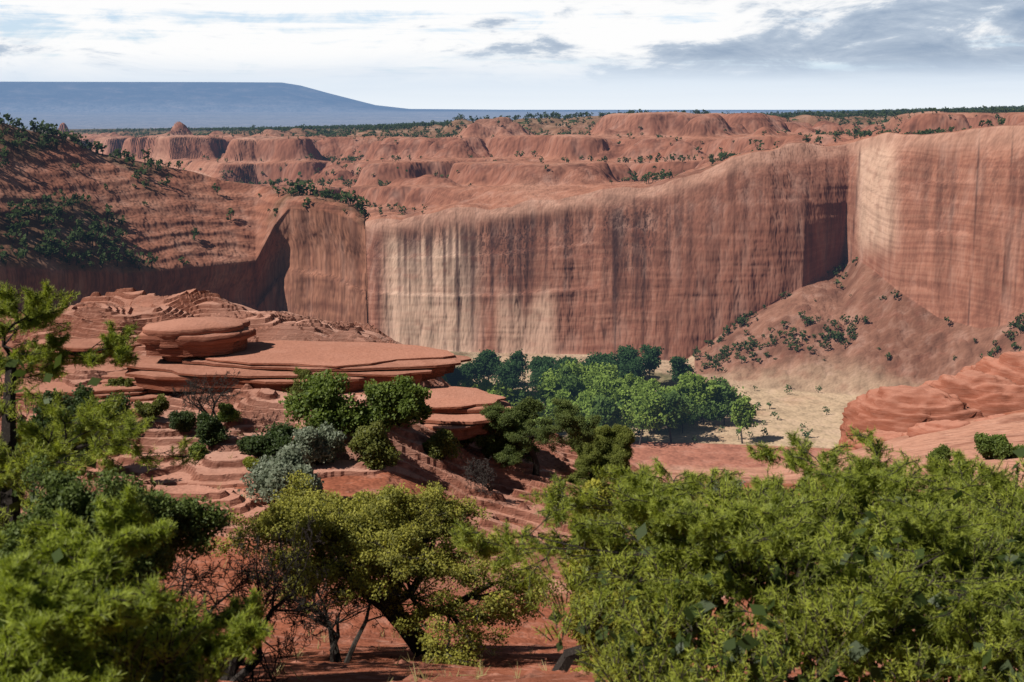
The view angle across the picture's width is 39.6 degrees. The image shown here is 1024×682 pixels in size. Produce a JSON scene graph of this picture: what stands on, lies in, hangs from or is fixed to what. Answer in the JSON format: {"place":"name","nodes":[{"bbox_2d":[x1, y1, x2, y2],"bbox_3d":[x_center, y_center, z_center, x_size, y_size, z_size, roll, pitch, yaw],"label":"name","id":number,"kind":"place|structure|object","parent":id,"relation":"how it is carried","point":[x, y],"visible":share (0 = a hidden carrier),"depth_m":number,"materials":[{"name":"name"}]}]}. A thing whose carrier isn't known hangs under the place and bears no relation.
{"place":"outdoors","nodes":[
{"label":"outdoors","id":0,"kind":"place"},
{"bbox_2d":[0,82,1023,681],"bbox_3d":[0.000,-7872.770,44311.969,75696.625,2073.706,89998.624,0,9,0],"label":"ground","id":1,"kind":"structure","parent":0,"point":[506,254],"depth_m":864.46,"materials":[{"name":"stone"}]},
{"bbox_2d":[0,279,206,553],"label":"pinyon","id":2,"kind":"object","parent":1,"relation":"on","point":[119,429],"visible":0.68,"depth_m":13.82,"materials":[{"name":"green plant"}]},
{"bbox_2d":[0,455,233,679],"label":"dark juniper","id":3,"kind":"object","parent":1,"relation":"on","point":[196,521],"visible":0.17,"depth_m":11.39,"materials":[{"name":"green plant"}]},
{"bbox_2d":[0,481,274,681],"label":"pinyon","id":4,"kind":"object","parent":1,"relation":"on","point":[76,618],"visible":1,"depth_m":7.39,"materials":[{"name":"green plant"}]},
{"bbox_2d":[159,513,347,681],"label":"bare tree","id":5,"kind":"object","parent":1,"relation":"on","point":[232,675],"visible":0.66,"depth_m":13.03,"materials":[{"name":"brown plant"}]},
{"bbox_2d":[264,555,435,662],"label":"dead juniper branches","id":6,"kind":"object","parent":1,"relation":"on","point":[335,655],"visible":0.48,"depth_m":16.86,"materials":[{"name":"wood"}]},
{"bbox_2d":[0,288,745,598],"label":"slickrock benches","id":7,"kind":"object","parent":1,"relation":"on","point":[261,409],"visible":0.32,"depth_m":37.00,"materials":[{"name":"brown stone"}]},
{"bbox_2d":[172,368,243,417],"bbox_3d":[-7.681,1.443,36.096,1.656,1.374,1.507,0,9,0],"label":"dead shrub","id":8,"kind":"object","parent":7,"relation":"on","point":[204,399],"visible":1,"depth_m":35.98,"materials":[{"name":"brown plant"}]},
{"bbox_2d":[0,338,510,440],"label":"slickrock ledges","id":9,"kind":"object","parent":7,"relation":"on","point":[271,365],"visible":0.56,"depth_m":39.56,"materials":[{"name":"brown stone"}]},
{"bbox_2d":[137,317,255,363],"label":"boulder","id":10,"kind":"object","parent":9,"relation":"on","point":[179,340],"visible":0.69,"depth_m":40.24,"materials":[{"name":"brown stone"}]},
{"bbox_2d":[462,457,496,495],"bbox_3d":[-0.803,3.294,34.890,0.906,0.930,1.196,0,9,0],"label":"dead shrub","id":11,"kind":"object","parent":7,"relation":"on","point":[484,473],"visible":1,"depth_m":34.75,"materials":[{"name":"grey plant"}]},
{"bbox_2d":[472,396,601,475],"bbox_3d":[0.535,2.553,37.236,3.810,2.356,2.239,8,12,42],"label":"juniper","id":12,"kind":"object","parent":7,"relation":"on","point":[515,427],"visible":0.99,"depth_m":36.98,"materials":[{"name":"green plant"}]},
{"bbox_2d":[566,424,635,486],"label":"juniper","id":13,"kind":"object","parent":7,"relation":"on","point":[611,446],"visible":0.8,"depth_m":41.85,"materials":[{"name":"green plant"}]},
{"bbox_2d":[210,469,565,667],"bbox_3d":[-1.432,2.820,17.773,4.603,2.654,3.529,5,10,28],"label":"juniper","id":14,"kind":"object","parent":1,"relation":"on","point":[390,527],"visible":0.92,"depth_m":16.92,"materials":[{"name":"green plant"}]},
{"bbox_2d":[151,434,784,681],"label":"dry grass","id":15,"kind":"structure","parent":1,"relation":"on","point":[415,678],"depth_m":14.97,"materials":[{"name":"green plant"}]},
{"bbox_2d":[1,392,959,681],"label":"pebbles","id":16,"kind":"object","parent":1,"relation":"on","point":[531,672],"visible":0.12,"depth_m":16.18,"materials":[{"name":"brown stone"}]},
{"bbox_2d":[0,105,1023,371],"bbox_3d":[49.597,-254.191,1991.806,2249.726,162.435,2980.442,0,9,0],"label":"shrubs","id":17,"kind":"object","parent":1,"relation":"on","point":[48,249],"visible":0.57,"depth_m":817.23,"materials":[{"name":"green plant"}]},
{"bbox_2d":[16,367,1023,503],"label":"ledge shrubs","id":18,"kind":"object","parent":1,"relation":"on","point":[278,451],"visible":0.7,"depth_m":34.41,"materials":[{"name":"green plant"}]},
{"bbox_2d":[551,477,718,674],"bbox_3d":[1.346,2.661,15.148,1.850,2.424,1.269,0,9,0],"label":"tree","id":19,"kind":"object","parent":1,"relation":"on","point":[568,657],"visible":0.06,"depth_m":15.08,"materials":[{"name":"green plant"}]},
{"bbox_2d":[441,344,829,444],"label":"trees","id":20,"kind":"object","parent":1,"relation":"on","point":[605,383],"visible":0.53,"depth_m":682.88,"materials":[{"name":"green plant"}]},
{"bbox_2d":[448,429,1023,681],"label":"pinyon","id":21,"kind":"object","parent":1,"relation":"on","point":[882,592],"visible":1,"depth_m":10.15,"materials":[{"name":"green plant"}]},
{"bbox_2d":[838,350,1023,451],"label":"rim outcrops","id":22,"kind":"object","parent":1,"relation":"on","point":[989,387],"visible":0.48,"depth_m":102.77,"materials":[{"name":"brown stone"}]},
{"bbox_2d":[846,424,1023,681],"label":"pinyon","id":23,"kind":"object","parent":1,"relation":"on","point":[1004,492],"visible":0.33,"depth_m":12.82,"materials":[{"name":"green plant"}]},
{"bbox_2d":[0,0,1023,109],"label":"sky","id":24,"kind":"structure","parent":0,"point":[408,54],"materials":[{"name":"white"}]}
]}

